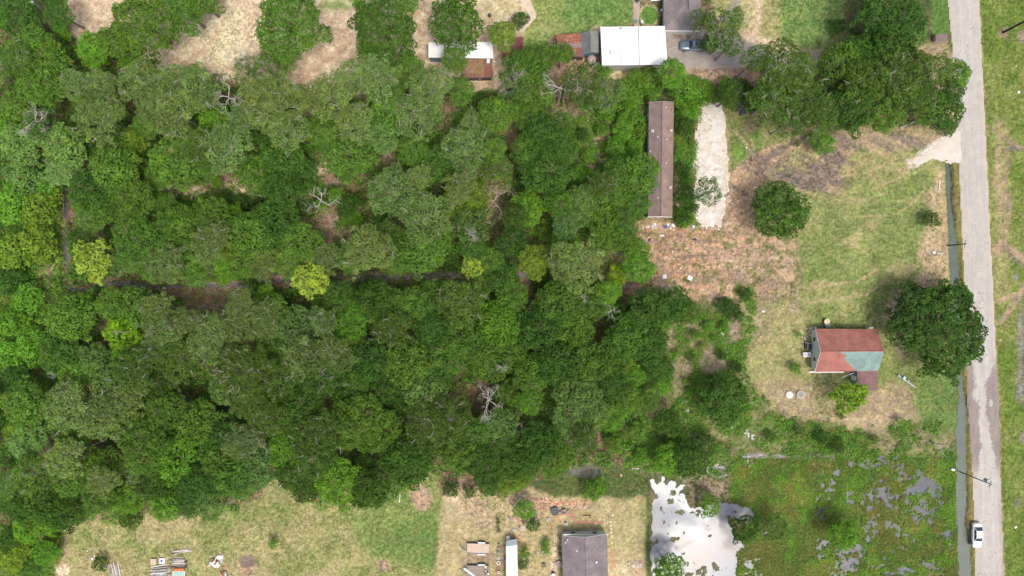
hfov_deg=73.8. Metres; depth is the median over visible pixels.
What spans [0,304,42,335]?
bush
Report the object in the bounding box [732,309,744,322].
bush
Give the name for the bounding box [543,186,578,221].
tree
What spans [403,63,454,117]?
pine tree
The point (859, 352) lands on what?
house
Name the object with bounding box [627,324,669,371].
tree
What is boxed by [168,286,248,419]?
dry brush
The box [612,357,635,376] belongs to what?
tree
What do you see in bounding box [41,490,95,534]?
tree
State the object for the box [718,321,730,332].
bush
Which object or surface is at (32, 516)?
tree
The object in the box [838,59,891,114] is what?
tree
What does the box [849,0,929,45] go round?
tree
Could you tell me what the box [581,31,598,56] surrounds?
shed
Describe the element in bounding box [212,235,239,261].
tree
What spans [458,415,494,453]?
tree
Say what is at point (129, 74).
pine tree
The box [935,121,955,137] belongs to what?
bush
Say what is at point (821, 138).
bush
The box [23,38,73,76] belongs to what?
tree
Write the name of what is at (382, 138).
tree
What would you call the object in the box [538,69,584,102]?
dead tree
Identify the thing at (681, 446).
tree
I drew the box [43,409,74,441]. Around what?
pine tree
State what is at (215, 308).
dead tree
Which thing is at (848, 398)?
tree
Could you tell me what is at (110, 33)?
tree
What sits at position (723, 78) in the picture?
bush
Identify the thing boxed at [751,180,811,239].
tree
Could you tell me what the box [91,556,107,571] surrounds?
bush
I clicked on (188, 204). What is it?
bush
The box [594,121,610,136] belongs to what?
bush
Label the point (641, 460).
bush
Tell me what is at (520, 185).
bush
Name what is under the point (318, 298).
tree
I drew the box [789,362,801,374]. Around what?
bush
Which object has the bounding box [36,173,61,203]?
bush
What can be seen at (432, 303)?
tree
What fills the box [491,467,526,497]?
tree
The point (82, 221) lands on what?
tree
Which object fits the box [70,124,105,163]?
tree
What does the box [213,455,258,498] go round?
tree
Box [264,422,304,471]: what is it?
tree
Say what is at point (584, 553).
house
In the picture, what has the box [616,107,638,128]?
bush
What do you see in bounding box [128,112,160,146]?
tree
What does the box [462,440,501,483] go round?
tree
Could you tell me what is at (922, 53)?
tree
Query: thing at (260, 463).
tree
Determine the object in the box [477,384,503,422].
dead tree
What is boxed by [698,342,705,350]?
bush
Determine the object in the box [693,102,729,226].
gravel pad
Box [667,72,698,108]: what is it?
bush
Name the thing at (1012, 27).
utility pole
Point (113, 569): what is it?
lumber pile
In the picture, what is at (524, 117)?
tree
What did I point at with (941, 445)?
dead tree
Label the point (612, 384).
tree
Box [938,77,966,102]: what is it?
tree
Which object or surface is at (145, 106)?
pine tree
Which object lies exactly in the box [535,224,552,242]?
bush
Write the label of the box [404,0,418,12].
bush
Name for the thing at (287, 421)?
tree
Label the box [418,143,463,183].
tree
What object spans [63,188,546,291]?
creek water
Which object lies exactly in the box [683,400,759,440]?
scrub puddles
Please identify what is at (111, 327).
tree
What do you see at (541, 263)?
tree
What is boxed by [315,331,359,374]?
pine tree
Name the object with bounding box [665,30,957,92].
driveway
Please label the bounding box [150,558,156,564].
crate lid
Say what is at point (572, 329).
tree
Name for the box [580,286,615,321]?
tree
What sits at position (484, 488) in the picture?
tree
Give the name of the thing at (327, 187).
bush
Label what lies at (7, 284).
bush
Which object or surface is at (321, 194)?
dead tree
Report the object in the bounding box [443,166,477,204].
pine tree
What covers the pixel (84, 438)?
tree
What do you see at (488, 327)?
tree
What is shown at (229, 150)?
pine tree
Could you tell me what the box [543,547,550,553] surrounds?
bush
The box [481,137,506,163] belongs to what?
tree
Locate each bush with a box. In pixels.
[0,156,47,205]
[0,181,36,225]
[0,231,35,271]
[0,265,28,298]
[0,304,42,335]
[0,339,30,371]
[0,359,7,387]
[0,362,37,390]
[0,488,26,517]
[0,522,26,554]
[0,535,36,575]
[10,280,44,314]
[12,511,43,545]
[16,324,53,369]
[17,554,44,575]
[18,222,62,264]
[19,188,64,226]
[30,540,63,567]
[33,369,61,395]
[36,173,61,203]
[37,518,55,537]
[51,18,72,40]
[66,115,84,132]
[68,198,85,216]
[69,91,92,110]
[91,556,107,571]
[92,43,112,64]
[117,49,140,69]
[119,506,144,529]
[124,155,148,175]
[135,142,150,160]
[183,201,194,211]
[199,194,209,206]
[210,177,222,188]
[217,188,232,203]
[225,195,249,211]
[250,197,262,208]
[267,537,278,549]
[272,45,298,69]
[290,483,319,503]
[314,197,326,212]
[322,184,337,197]
[326,186,349,205]
[336,193,360,217]
[336,215,349,226]
[346,209,363,225]
[352,0,364,8]
[352,189,369,207]
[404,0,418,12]
[442,480,459,497]
[463,484,477,498]
[502,149,511,162]
[511,11,529,31]
[512,499,536,519]
[513,173,530,192]
[518,546,530,557]
[518,559,528,569]
[522,517,540,531]
[533,274,555,296]
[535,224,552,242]
[542,538,549,545]
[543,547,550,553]
[560,172,575,190]
[569,162,594,186]
[573,127,589,141]
[580,147,598,164]
[582,475,607,502]
[594,61,612,78]
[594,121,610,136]
[597,105,614,123]
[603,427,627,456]
[605,135,625,158]
[606,260,628,284]
[610,77,643,109]
[611,120,633,140]
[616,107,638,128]
[624,137,643,155]
[626,68,646,87]
[626,420,646,438]
[632,123,647,139]
[633,66,664,101]
[633,447,651,464]
[650,375,672,395]
[666,433,692,451]
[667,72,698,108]
[672,206,691,227]
[673,134,682,141]
[673,350,679,356]
[674,108,686,122]
[674,114,696,136]
[675,162,691,177]
[675,186,694,208]
[676,147,685,157]
[677,217,690,228]
[679,99,698,121]
[680,378,688,385]
[681,176,693,187]
[684,387,692,395]
[687,202,699,212]
[687,354,697,365]
[688,137,697,147]
[689,75,714,111]
[691,331,701,341]
[697,430,717,456]
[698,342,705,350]
[700,33,718,54]
[700,490,720,518]
[703,321,713,331]
[706,373,714,379]
[710,333,719,342]
[714,296,730,309]
[716,350,726,359]
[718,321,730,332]
[719,75,731,89]
[722,302,740,320]
[728,362,742,373]
[729,5,743,23]
[730,78,749,97]
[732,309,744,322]
[738,286,752,302]
[765,431,776,442]
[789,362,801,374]
[793,138,800,146]
[795,426,805,437]
[806,131,836,156]
[813,429,830,445]
[827,18,846,34]
[828,436,845,452]
[867,433,878,444]
[894,416,904,425]
[922,210,942,227]
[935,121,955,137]
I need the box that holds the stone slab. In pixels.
[519,525,525,530]
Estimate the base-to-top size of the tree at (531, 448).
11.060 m
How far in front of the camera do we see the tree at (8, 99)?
118.59 m
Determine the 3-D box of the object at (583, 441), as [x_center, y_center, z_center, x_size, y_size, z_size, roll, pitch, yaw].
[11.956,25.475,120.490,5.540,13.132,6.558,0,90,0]
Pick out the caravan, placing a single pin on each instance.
(511, 560)
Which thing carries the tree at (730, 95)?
on the ground
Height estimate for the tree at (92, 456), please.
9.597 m
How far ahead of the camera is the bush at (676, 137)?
125.30 m
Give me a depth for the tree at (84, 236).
118.62 m
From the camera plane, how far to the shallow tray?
126.74 m
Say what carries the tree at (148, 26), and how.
on the ground
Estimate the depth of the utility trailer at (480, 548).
126.45 m
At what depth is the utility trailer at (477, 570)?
126.45 m
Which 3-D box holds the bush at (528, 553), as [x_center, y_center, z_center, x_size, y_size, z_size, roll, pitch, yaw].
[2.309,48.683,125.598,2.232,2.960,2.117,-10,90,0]
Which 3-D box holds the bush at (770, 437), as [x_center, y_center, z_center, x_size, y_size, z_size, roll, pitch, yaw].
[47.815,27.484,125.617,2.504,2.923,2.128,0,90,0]
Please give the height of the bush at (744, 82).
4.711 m
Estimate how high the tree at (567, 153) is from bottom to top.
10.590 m
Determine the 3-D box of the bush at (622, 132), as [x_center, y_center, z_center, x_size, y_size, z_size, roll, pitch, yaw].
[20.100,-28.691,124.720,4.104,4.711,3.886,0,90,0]
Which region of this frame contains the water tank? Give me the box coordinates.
[586,55,595,64]
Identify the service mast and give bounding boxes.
[898,374,915,387]
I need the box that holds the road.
[948,0,1003,575]
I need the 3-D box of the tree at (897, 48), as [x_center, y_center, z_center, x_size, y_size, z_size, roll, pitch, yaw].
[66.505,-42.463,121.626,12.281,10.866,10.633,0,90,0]
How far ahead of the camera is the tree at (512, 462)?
118.35 m
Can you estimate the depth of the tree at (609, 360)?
117.63 m
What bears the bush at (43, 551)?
on the ground
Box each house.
[561,530,607,575]
[663,0,700,33]
[809,329,884,389]
[933,34,946,42]
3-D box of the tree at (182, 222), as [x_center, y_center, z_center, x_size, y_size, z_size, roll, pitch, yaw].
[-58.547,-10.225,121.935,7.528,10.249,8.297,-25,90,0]
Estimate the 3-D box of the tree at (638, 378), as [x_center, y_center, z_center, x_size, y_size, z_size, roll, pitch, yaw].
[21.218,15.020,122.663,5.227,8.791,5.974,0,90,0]
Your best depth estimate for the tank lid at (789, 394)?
126.76 m
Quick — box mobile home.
[646,101,673,217]
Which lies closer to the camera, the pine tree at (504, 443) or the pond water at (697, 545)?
the pine tree at (504, 443)
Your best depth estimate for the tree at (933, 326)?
118.61 m
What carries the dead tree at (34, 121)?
on the ground
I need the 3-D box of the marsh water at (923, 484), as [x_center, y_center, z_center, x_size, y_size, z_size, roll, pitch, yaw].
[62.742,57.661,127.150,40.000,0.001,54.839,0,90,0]
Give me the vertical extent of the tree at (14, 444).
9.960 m
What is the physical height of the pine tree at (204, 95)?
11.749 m
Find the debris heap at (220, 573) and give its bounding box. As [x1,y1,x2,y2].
[219,570,231,575]
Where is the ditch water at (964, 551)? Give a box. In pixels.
[945,163,970,575]
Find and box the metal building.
[599,26,666,72]
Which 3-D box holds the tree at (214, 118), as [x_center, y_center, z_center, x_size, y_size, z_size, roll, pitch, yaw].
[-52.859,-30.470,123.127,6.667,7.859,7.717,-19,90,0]
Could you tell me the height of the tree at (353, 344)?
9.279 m
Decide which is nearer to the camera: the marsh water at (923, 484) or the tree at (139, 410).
the tree at (139, 410)
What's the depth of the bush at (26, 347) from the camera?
122.81 m
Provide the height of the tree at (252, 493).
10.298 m
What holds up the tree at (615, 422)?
on the ground
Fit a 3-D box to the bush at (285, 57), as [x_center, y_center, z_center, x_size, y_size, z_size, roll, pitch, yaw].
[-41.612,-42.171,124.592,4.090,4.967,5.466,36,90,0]
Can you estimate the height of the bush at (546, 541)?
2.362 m
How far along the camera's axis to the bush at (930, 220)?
124.85 m
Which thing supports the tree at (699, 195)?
on the ground
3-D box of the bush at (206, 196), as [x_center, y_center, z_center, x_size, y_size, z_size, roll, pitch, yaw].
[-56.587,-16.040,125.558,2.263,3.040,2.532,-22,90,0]
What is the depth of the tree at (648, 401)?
119.83 m
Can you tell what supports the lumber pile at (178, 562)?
on the ground
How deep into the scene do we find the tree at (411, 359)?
117.66 m
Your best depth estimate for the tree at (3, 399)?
121.39 m
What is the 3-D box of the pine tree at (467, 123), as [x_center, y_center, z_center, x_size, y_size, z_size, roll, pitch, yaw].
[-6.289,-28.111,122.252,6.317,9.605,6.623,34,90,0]
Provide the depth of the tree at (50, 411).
115.32 m
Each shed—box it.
[428,42,492,62]
[502,46,512,60]
[513,37,522,56]
[556,33,583,59]
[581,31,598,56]
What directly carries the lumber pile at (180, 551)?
on the ground
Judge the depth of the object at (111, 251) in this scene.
119.27 m
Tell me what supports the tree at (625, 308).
on the ground
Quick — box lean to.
[462,58,492,80]
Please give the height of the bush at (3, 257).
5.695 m
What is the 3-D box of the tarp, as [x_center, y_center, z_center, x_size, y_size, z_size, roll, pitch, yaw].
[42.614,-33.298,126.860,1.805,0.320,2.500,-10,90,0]
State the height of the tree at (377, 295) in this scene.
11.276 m
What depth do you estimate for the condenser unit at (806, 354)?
126.20 m
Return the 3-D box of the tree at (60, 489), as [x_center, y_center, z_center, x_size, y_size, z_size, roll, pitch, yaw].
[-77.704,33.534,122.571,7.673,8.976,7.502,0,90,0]
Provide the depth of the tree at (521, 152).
118.86 m
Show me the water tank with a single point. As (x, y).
(590, 57)
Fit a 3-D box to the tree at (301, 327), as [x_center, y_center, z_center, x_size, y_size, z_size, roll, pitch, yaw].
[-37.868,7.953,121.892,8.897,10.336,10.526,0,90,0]
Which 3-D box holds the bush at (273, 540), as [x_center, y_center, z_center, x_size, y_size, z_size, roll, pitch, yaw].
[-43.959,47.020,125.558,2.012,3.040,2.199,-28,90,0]
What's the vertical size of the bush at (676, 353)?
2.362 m
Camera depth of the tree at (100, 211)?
117.86 m
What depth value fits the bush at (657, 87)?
123.00 m
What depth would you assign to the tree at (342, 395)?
119.30 m
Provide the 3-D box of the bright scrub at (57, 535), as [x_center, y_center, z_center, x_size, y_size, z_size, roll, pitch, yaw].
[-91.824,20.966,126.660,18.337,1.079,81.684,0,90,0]
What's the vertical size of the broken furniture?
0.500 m
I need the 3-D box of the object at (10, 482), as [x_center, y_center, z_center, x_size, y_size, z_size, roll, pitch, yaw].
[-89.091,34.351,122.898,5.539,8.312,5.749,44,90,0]
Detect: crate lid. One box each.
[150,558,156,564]
[159,558,165,563]
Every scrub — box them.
[0,185,67,575]
[26,85,614,509]
[561,97,959,480]
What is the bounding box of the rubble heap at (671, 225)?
[667,223,674,230]
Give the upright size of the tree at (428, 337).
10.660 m
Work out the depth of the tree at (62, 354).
118.07 m
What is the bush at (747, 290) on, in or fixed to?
on the ground
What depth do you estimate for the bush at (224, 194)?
125.06 m
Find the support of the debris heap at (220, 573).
on the ground
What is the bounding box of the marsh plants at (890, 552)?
[729,456,959,575]
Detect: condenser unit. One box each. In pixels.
[802,352,810,356]
[804,343,811,348]
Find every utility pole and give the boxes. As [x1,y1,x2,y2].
[947,240,965,247]
[959,471,991,487]
[1002,21,1023,33]
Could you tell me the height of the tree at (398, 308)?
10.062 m
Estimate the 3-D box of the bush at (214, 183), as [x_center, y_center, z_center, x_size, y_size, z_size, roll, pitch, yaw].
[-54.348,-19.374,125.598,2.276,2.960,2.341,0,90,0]
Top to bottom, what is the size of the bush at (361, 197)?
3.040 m
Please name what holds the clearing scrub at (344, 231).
on the ground
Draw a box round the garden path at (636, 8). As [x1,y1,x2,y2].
[633,0,639,25]
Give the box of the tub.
[551,507,558,515]
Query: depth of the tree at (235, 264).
118.92 m
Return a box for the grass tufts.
[63,2,1023,575]
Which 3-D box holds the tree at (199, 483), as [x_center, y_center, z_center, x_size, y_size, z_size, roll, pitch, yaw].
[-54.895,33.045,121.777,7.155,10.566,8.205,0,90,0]
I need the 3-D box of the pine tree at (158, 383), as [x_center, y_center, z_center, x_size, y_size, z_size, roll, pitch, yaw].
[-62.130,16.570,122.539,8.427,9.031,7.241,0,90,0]
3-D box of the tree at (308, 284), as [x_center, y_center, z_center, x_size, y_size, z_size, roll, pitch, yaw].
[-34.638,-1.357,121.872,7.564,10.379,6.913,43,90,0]
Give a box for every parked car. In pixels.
[680,39,704,51]
[970,522,983,547]
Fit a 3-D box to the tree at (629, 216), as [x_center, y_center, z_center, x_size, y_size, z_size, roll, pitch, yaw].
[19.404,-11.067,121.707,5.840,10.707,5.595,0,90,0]
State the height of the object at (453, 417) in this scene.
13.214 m
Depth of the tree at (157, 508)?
118.91 m
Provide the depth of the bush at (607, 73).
124.76 m
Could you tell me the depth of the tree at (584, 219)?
118.01 m
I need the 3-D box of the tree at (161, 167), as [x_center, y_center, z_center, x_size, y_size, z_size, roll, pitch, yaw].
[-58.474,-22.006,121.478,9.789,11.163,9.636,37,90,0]
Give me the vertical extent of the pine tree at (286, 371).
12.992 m
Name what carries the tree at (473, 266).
on the ground
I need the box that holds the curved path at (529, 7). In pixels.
[519,0,535,31]
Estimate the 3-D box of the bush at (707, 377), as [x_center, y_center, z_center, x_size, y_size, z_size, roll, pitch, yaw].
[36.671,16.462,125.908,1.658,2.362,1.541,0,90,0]
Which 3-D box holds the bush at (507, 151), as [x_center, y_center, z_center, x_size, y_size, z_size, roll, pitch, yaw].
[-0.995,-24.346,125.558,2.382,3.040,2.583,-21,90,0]
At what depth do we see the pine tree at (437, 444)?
119.40 m
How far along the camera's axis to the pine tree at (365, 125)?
115.30 m
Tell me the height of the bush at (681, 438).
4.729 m
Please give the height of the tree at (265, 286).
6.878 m
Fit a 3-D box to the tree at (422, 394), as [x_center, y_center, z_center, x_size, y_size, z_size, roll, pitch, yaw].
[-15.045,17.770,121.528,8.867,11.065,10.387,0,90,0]
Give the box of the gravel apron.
[913,128,961,164]
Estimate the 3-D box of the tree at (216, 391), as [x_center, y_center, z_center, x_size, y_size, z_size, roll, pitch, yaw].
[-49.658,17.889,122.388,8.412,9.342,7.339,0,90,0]
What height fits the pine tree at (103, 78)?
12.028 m
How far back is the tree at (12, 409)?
117.29 m
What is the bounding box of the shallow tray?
[172,570,184,575]
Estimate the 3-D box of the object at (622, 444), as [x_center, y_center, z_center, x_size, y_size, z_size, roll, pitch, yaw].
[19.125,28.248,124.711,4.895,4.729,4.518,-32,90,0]
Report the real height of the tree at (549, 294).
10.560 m
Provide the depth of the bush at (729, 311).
124.98 m
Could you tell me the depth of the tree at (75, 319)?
118.74 m
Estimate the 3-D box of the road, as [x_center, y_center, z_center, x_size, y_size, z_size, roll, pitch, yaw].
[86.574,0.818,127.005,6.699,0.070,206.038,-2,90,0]
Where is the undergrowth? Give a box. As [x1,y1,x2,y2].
[0,30,676,531]
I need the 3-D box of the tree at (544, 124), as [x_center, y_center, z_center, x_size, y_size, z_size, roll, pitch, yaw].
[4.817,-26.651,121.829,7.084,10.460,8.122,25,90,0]
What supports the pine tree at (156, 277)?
on the ground
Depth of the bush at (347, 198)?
123.51 m
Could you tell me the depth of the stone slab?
126.88 m
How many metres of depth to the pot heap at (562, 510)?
126.66 m
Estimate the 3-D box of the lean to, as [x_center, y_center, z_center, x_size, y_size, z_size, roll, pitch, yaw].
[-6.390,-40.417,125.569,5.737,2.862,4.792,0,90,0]
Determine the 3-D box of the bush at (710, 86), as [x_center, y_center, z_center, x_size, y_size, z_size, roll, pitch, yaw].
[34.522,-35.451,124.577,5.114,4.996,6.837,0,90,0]
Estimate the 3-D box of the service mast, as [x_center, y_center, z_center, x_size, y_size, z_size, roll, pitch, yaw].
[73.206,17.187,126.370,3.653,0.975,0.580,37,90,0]
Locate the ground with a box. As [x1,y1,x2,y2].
[0,0,1023,575]
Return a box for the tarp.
[736,102,745,115]
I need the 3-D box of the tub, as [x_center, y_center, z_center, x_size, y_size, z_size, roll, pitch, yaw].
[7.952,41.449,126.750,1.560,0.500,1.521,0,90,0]
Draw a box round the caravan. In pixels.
[506,532,517,575]
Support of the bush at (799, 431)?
on the ground
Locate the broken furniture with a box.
[207,555,223,567]
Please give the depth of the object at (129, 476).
118.96 m
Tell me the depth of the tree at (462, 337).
117.58 m
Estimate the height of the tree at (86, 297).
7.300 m
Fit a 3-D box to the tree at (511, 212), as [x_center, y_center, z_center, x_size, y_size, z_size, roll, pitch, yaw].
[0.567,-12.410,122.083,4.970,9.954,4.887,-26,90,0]
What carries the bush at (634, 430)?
on the ground
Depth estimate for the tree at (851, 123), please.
116.78 m
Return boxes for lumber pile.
[107,562,120,575]
[149,564,171,575]
[168,557,187,568]
[170,548,192,553]
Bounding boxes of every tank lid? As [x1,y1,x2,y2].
[785,391,793,398]
[796,390,804,398]
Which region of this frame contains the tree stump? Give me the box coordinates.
[555,560,561,567]
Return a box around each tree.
[0,0,48,40]
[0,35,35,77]
[0,62,24,87]
[0,90,47,120]
[0,109,24,137]
[0,123,45,167]
[0,394,8,406]
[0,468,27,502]
[1,374,59,429]
[2,415,47,450]
[4,424,56,462]
[8,481,72,527]
[9,451,59,497]
[13,22,58,61]
[14,65,64,108]
[16,101,47,136]
[19,107,62,144]
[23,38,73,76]
[27,60,77,108]
[36,335,88,377]
[39,436,101,482]
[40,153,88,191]
[41,121,91,178]
[41,294,99,343]
[41,376,101,435]
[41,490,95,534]
[42,0,85,29]
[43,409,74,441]
[48,459,92,497]
[57,357,95,388]
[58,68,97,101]
[60,416,97,448]
[68,91,130,147]
[68,168,118,211]
[68,224,108,247]
[68,287,95,317]
[69,380,133,442]
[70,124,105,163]
[72,237,112,285]
[73,205,114,236]
[74,30,116,70]
[74,438,109,459]
[75,341,113,376]
[79,189,124,228]
[80,445,127,486]
[80,480,123,516]
[82,68,130,103]
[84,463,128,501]
[87,146,142,204]
[88,358,136,409]
[93,285,133,320]
[95,90,135,118]
[95,121,131,155]
[96,25,137,57]
[101,311,141,351]
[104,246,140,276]
[104,377,155,419]
[107,0,194,68]
[107,213,182,283]
[107,285,155,329]
[107,342,164,396]
[109,209,153,254]
[109,334,141,364]
[109,400,147,437]
[109,481,146,516]
[110,174,156,217]
[114,54,167,105]
[114,127,151,154]
[116,415,176,481]
[119,319,152,358]
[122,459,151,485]
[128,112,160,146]
[133,85,178,131]
[135,465,178,501]
[137,259,171,284]
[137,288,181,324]
[137,310,187,351]
[137,364,180,400]
[138,333,181,363]
[141,166,164,194]
[142,385,189,429]
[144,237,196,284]
[146,133,206,191]
[147,91,199,139]
[148,487,182,522]
[151,428,205,488]
[152,203,197,247]
[152,336,205,384]
[153,62,202,100]
[153,192,178,215]
[160,461,194,501]
[162,0,205,36]
[163,305,209,342]
[168,236,210,287]
[171,397,224,451]
[174,60,230,113]
[174,484,205,517]
[176,126,219,163]
[177,454,215,500]
[182,0,225,20]
[184,196,231,237]
[185,217,232,266]
[186,310,241,364]
[194,155,224,180]
[194,489,227,522]
[197,99,238,141]
[197,410,245,453]
[198,121,254,174]
[198,427,240,478]
[201,302,223,316]
[207,369,251,407]
[209,345,235,368]
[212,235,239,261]
[212,248,248,284]
[212,343,280,403]
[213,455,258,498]
[214,74,244,114]
[215,307,263,352]
[217,215,242,246]
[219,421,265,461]
[221,51,253,72]
[221,200,243,217]
[224,378,271,425]
[225,95,267,136]
[225,209,274,264]
[225,285,261,319]
[227,243,265,278]
[227,466,262,506]
[233,56,260,81]
[234,46,264,70]
[236,69,307,136]
[237,148,279,193]
[240,443,288,489]
[241,113,280,151]
[244,200,300,253]
[245,297,282,343]
[247,247,284,285]
[247,433,275,456]
[250,53,287,79]
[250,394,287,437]
[253,135,306,190]
[253,292,292,331]
[253,394,304,436]
[254,0,332,75]
[254,283,280,309]
[260,165,311,212]
[261,355,300,398]
[264,331,300,362]
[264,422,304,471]
[266,112,312,157]
[271,239,304,280]
[273,304,320,362]
[274,457,320,494]
[276,221,323,264]
[277,380,325,425]
[279,329,329,382]
[286,156,317,194]
[288,406,352,461]
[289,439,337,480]
[291,259,332,300]
[299,350,348,395]
[300,69,355,123]
[304,114,338,154]
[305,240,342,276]
[306,186,341,214]
[306,305,336,337]
[308,285,336,312]
[314,455,361,511]
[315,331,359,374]
[316,295,347,319]
[319,129,380,183]
[321,278,355,310]
[329,385,365,413]
[330,57,373,97]
[331,312,366,344]
[331,386,403,454]
[332,101,375,145]
[334,243,365,274]
[338,331,366,360]
[339,366,372,396]
[340,223,400,281]
[343,291,375,326]
[346,337,390,380]
[347,0,417,74]
[347,452,377,480]
[349,466,397,510]
[352,52,402,106]
[353,278,399,319]
[356,41,398,78]
[362,118,399,154]
[366,159,421,218]
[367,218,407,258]
[368,310,412,350]
[369,84,414,132]
[369,372,402,408]
[374,287,409,326]
[378,419,411,455]
[378,429,433,491]
[379,240,417,276]
[382,336,435,389]
[383,387,417,418]
[391,50,427,91]
[393,88,444,141]
[395,130,429,167]
[395,189,456,248]
[396,225,452,281]
[399,284,435,319]
[400,362,449,417]
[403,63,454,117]
[403,178,429,205]
[404,401,447,451]
[405,159,432,188]
[411,311,455,346]
[414,278,454,314]
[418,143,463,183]
[418,357,458,399]
[423,426,454,456]
[426,338,468,374]
[427,0,484,63]
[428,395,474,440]
[434,276,488,330]
[437,314,484,360]
[437,429,484,472]
[438,127,489,175]
[440,47,466,78]
[441,186,475,222]
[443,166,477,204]
[444,204,489,251]
[447,75,474,106]
[456,105,492,145]
[457,232,486,263]
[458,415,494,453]
[459,181,496,212]
[461,255,483,279]
[461,338,510,382]
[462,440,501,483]
[465,227,477,241]
[468,266,498,295]
[470,293,502,319]
[473,463,505,496]
[474,182,517,219]
[477,96,519,136]
[477,149,513,186]
[477,247,504,274]
[477,299,523,349]
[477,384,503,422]
[477,406,521,442]
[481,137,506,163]
[483,426,523,463]
[486,20,515,52]
[486,259,519,293]
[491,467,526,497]
[493,226,527,257]
[493,377,522,407]
[494,277,528,311]
[495,338,528,373]
[495,428,537,480]
[497,62,531,106]
[501,48,549,88]
[502,202,528,230]
[506,187,547,228]
[508,461,534,490]
[509,131,547,169]
[510,305,564,354]
[510,353,556,392]
[511,69,556,112]
[512,99,546,131]
[512,389,543,415]
[515,420,561,471]
[516,244,547,281]
[517,148,577,200]
[519,40,556,76]
[522,111,562,157]
[527,341,577,387]
[531,125,579,165]
[531,278,585,329]
[534,434,575,479]
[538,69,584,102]
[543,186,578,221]
[543,231,604,294]
[549,41,574,67]
[550,308,595,348]
[550,368,614,447]
[551,229,581,254]
[552,210,580,241]
[556,340,603,385]
[557,59,610,110]
[563,182,603,218]
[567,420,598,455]
[568,196,593,227]
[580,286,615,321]
[581,193,626,244]
[583,336,635,380]
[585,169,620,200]
[588,224,625,255]
[590,75,626,113]
[593,281,622,306]
[593,399,628,432]
[594,177,628,210]
[594,370,632,400]
[603,155,636,183]
[605,311,649,360]
[606,302,635,331]
[607,209,638,239]
[608,383,644,414]
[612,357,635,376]
[617,152,661,198]
[617,189,652,221]
[620,254,657,286]
[621,362,646,388]
[622,234,653,262]
[624,286,673,335]
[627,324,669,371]
[633,388,660,413]
[644,353,674,383]
[650,285,693,324]
[651,440,685,477]
[652,406,685,437]
[654,552,688,575]
[656,57,686,88]
[663,438,709,484]
[674,296,702,324]
[688,8,712,38]
[693,176,722,207]
[696,369,750,428]
[697,0,741,53]
[714,30,746,60]
[715,77,745,112]
[718,0,740,24]
[728,515,761,544]
[734,84,766,112]
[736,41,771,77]
[743,74,798,126]
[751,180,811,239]
[755,36,817,107]
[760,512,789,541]
[770,103,811,142]
[782,73,835,131]
[796,92,838,137]
[814,41,868,91]
[823,78,875,140]
[826,517,860,550]
[828,381,869,414]
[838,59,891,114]
[841,32,882,77]
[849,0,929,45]
[857,15,922,75]
[861,78,908,134]
[869,51,927,106]
[884,277,988,386]
[888,15,929,53]
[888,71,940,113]
[898,50,931,74]
[905,84,949,126]
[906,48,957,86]
[922,92,966,130]
[930,434,952,457]
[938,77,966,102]
[939,57,973,88]
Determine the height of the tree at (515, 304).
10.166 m
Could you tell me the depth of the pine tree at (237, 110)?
116.83 m
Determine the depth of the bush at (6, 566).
122.81 m
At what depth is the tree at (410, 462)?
117.04 m
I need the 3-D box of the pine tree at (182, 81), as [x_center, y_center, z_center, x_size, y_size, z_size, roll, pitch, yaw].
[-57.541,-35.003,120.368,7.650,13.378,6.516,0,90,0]
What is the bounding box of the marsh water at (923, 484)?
[744,454,954,575]
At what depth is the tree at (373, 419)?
116.57 m
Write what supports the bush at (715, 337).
on the ground
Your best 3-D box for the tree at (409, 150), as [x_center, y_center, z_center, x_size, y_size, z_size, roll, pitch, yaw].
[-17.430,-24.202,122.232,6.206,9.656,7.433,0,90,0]
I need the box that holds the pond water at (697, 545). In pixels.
[650,454,761,575]
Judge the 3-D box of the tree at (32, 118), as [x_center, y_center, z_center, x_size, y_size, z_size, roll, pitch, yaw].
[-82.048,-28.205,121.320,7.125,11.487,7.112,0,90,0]
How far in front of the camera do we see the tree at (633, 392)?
118.35 m
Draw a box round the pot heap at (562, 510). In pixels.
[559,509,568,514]
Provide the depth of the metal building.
122.87 m
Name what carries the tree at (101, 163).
on the ground
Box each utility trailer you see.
[459,541,489,554]
[459,563,489,575]
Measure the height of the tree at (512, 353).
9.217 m
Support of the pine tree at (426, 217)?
on the ground
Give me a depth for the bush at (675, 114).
125.01 m
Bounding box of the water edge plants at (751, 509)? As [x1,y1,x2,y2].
[649,160,974,575]
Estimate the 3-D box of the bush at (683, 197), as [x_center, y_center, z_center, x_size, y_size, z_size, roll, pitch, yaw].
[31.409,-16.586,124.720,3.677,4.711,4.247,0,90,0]
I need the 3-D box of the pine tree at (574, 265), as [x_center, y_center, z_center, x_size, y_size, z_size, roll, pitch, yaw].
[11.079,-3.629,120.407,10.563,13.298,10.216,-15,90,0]
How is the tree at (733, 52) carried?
on the ground
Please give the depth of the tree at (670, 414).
121.58 m
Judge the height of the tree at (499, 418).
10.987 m
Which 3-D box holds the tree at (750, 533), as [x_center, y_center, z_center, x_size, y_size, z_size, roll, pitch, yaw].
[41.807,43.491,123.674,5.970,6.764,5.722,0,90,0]
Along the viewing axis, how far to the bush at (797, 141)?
125.66 m
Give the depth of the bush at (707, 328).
125.38 m
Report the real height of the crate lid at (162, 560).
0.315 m
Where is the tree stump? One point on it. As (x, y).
(558, 564)

